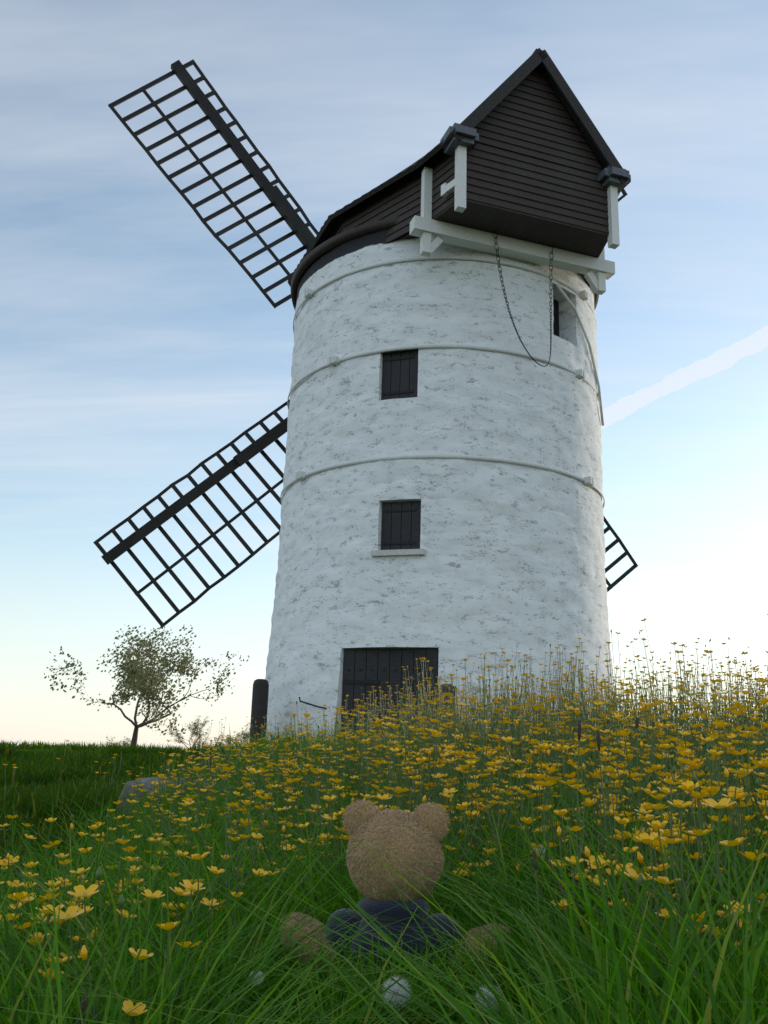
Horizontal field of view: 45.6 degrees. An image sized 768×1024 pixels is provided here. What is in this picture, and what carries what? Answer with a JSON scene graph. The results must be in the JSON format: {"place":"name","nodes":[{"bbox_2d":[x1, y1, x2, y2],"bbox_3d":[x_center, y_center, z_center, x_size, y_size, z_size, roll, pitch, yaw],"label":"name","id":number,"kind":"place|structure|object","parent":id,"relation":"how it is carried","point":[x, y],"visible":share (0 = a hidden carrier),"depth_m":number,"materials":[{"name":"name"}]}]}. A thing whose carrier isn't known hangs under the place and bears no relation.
{"place":"outdoors","nodes":[
{"label":"outdoors","id":0,"kind":"place"},
{"bbox_2d":[0,738,619,904],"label":"mown grass","id":1,"kind":"structure","parent":0,"point":[35,783],"depth_m":7.78,"materials":[{"name":"green plant"}]},
{"bbox_2d":[0,710,767,1023],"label":"meadow grass","id":2,"kind":"structure","parent":0,"point":[565,978],"depth_m":1.07,"materials":[{"name":"green plant"}]},
{"bbox_2d":[0,0,767,748],"label":"sky","id":3,"kind":"structure","parent":0,"point":[135,347],"materials":[{"name":"blue"}]},
{"bbox_2d":[265,229,617,741],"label":"mill tower","id":4,"kind":"structure","parent":0,"point":[511,559],"depth_m":12.28,"materials":[{"name":"white brick"}]},
{"bbox_2d":[93,59,637,627],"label":"windmill sails","id":5,"kind":"object","parent":4,"relation":"attached to","point":[289,215],"visible":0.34,"depth_m":17.68},
{"bbox_2d":[341,349,437,744],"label":"tower shutters","id":6,"kind":"object","parent":4,"relation":"attached to","point":[399,375],"visible":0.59,"depth_m":11.50,"materials":[{"name":"black wood"}]},
{"bbox_2d":[342,356,432,741],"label":"hinge straps","id":7,"kind":"object","parent":6,"relation":"attached to","point":[384,543],"visible":0.86,"depth_m":11.88,"materials":[{"name":"black metal"}]},
{"bbox_2d":[299,697,493,709],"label":"wall stay bars","id":8,"kind":"object","parent":4,"relation":"attached to","point":[326,708],"depth_m":11.51,"materials":[{"name":"black metal"}]},
{"bbox_2d":[371,549,424,556],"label":"tower sills","id":9,"kind":"structure","parent":4,"relation":"attached to","point":[398,552],"depth_m":11.66,"materials":[{"name":"stone"}]},
{"bbox_2d":[280,255,604,507],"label":"tower bands","id":10,"kind":"object","parent":4,"relation":"attached to","point":[333,360],"visible":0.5,"depth_m":12.75,"materials":[{"name":"paint"}]},
{"bbox_2d":[290,66,608,309],"bbox_3d":[1.054,-4.409,15.423,5.100,2.470,6.244,7,-16,-19],"label":"windmill cap","id":11,"kind":"object","parent":4,"relation":"on","point":[534,168],"visible":0.33,"depth_m":12.57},
{"bbox_2d":[288,48,629,286],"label":"roof","id":12,"kind":"structure","parent":11,"relation":"on","point":[602,152],"depth_m":12.73,"materials":[{"name":"black wood"}]},
{"bbox_2d":[409,145,619,294],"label":"wooden support beams","id":13,"kind":"structure","parent":11,"relation":"attached to","point":[425,227],"depth_m":12.59,"materials":[{"name":"white wood"}]},
{"bbox_2d":[440,123,630,192],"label":"beam end caps","id":14,"kind":"object","parent":13,"relation":"on","point":[608,175],"visible":0.69,"depth_m":12.11,"materials":[{"name":"black metal"}]},
{"bbox_2d":[493,230,553,366],"bbox_3d":[1.921,-2.930,12.528,0.981,1.882,0.073,8,-16,-22],"label":"chain","id":15,"kind":"object","parent":11,"relation":"hanging from","point":[496,243],"visible":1,"depth_m":12.52,"materials":[{"name":"black metal"}]},
{"bbox_2d":[553,299,558,336],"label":"window","id":16,"kind":"structure","parent":4,"relation":"in","point":[556,317],"depth_m":13.59,"materials":[{"name":"black glass"}]},
{"bbox_2d":[557,284,603,425],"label":"cable","id":17,"kind":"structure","parent":4,"relation":"attached to","point":[588,343],"depth_m":13.60,"materials":[{"name":"white paint"}]},
{"bbox_3d":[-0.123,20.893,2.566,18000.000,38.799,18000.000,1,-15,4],"label":"ground","id":18,"kind":"structure","parent":0,"visible":0},
{"bbox_2d":[106,736,130,746],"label":"bush","id":19,"kind":"object","parent":18,"relation":"on","point":[126,739],"visible":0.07,"depth_m":205.51,"materials":[{"name":"green plant"}]},
{"bbox_2d":[44,624,248,747],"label":"old tree","id":20,"kind":"object","parent":18,"relation":"on","point":[145,681],"visible":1,"depth_m":44.75,"materials":[{"name":"green plant"}]},
{"bbox_2d":[167,715,208,748],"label":"bush","id":21,"kind":"object","parent":18,"relation":"on","point":[193,729],"visible":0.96,"depth_m":111.45,"materials":[{"name":"green plant"}]},
{"bbox_2d":[119,776,265,819],"bbox_3d":[-1.190,1.918,5.872,1.010,0.425,0.559,4,-15,-8],"label":"field stone","id":22,"kind":"object","parent":18,"relation":"on","point":[132,789],"visible":0.13,"depth_m":5.63,"materials":[{"name":"grey stone"}]},
{"bbox_2d":[193,734,226,750],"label":"bush","id":23,"kind":"object","parent":18,"relation":"on","point":[198,742],"visible":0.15,"depth_m":173.41,"materials":[{"name":"green plant"}]},
{"bbox_2d":[227,728,249,747],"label":"bush","id":24,"kind":"object","parent":18,"relation":"on","point":[243,734],"visible":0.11,"depth_m":139.94,"materials":[{"name":"green plant"}]},
{"bbox_2d":[249,679,454,744],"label":"door posts","id":25,"kind":"object","parent":18,"relation":"on","point":[259,705],"depth_m":11.61,"materials":[{"name":"brown wood"}]},
{"bbox_2d":[78,717,653,1023],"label":"stems","id":26,"kind":"object","parent":18,"relation":"on","point":[83,1005],"visible":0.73,"depth_m":1.41,"materials":[{"name":"green plant"}]},
{"bbox_2d":[0,614,767,1023],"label":"buttercups","id":27,"kind":"object","parent":18,"relation":"on","point":[516,734],"visible":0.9,"depth_m":2.23,"materials":[{"name":"yellow plant"}]},
{"bbox_2d":[280,799,512,981],"bbox_3d":[0.019,0.596,1.336,0.337,0.341,0.214,0,-15,8],"label":"teddy bear","id":28,"kind":"object","parent":18,"relation":"on","point":[365,821],"visible":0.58,"depth_m":1.28},
{"bbox_2d":[248,844,640,1023],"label":"dandelion clocks","id":29,"kind":"object","parent":18,"relation":"on","point":[395,987],"visible":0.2,"depth_m":1.00,"materials":[{"name":"white plant"}]}
]}

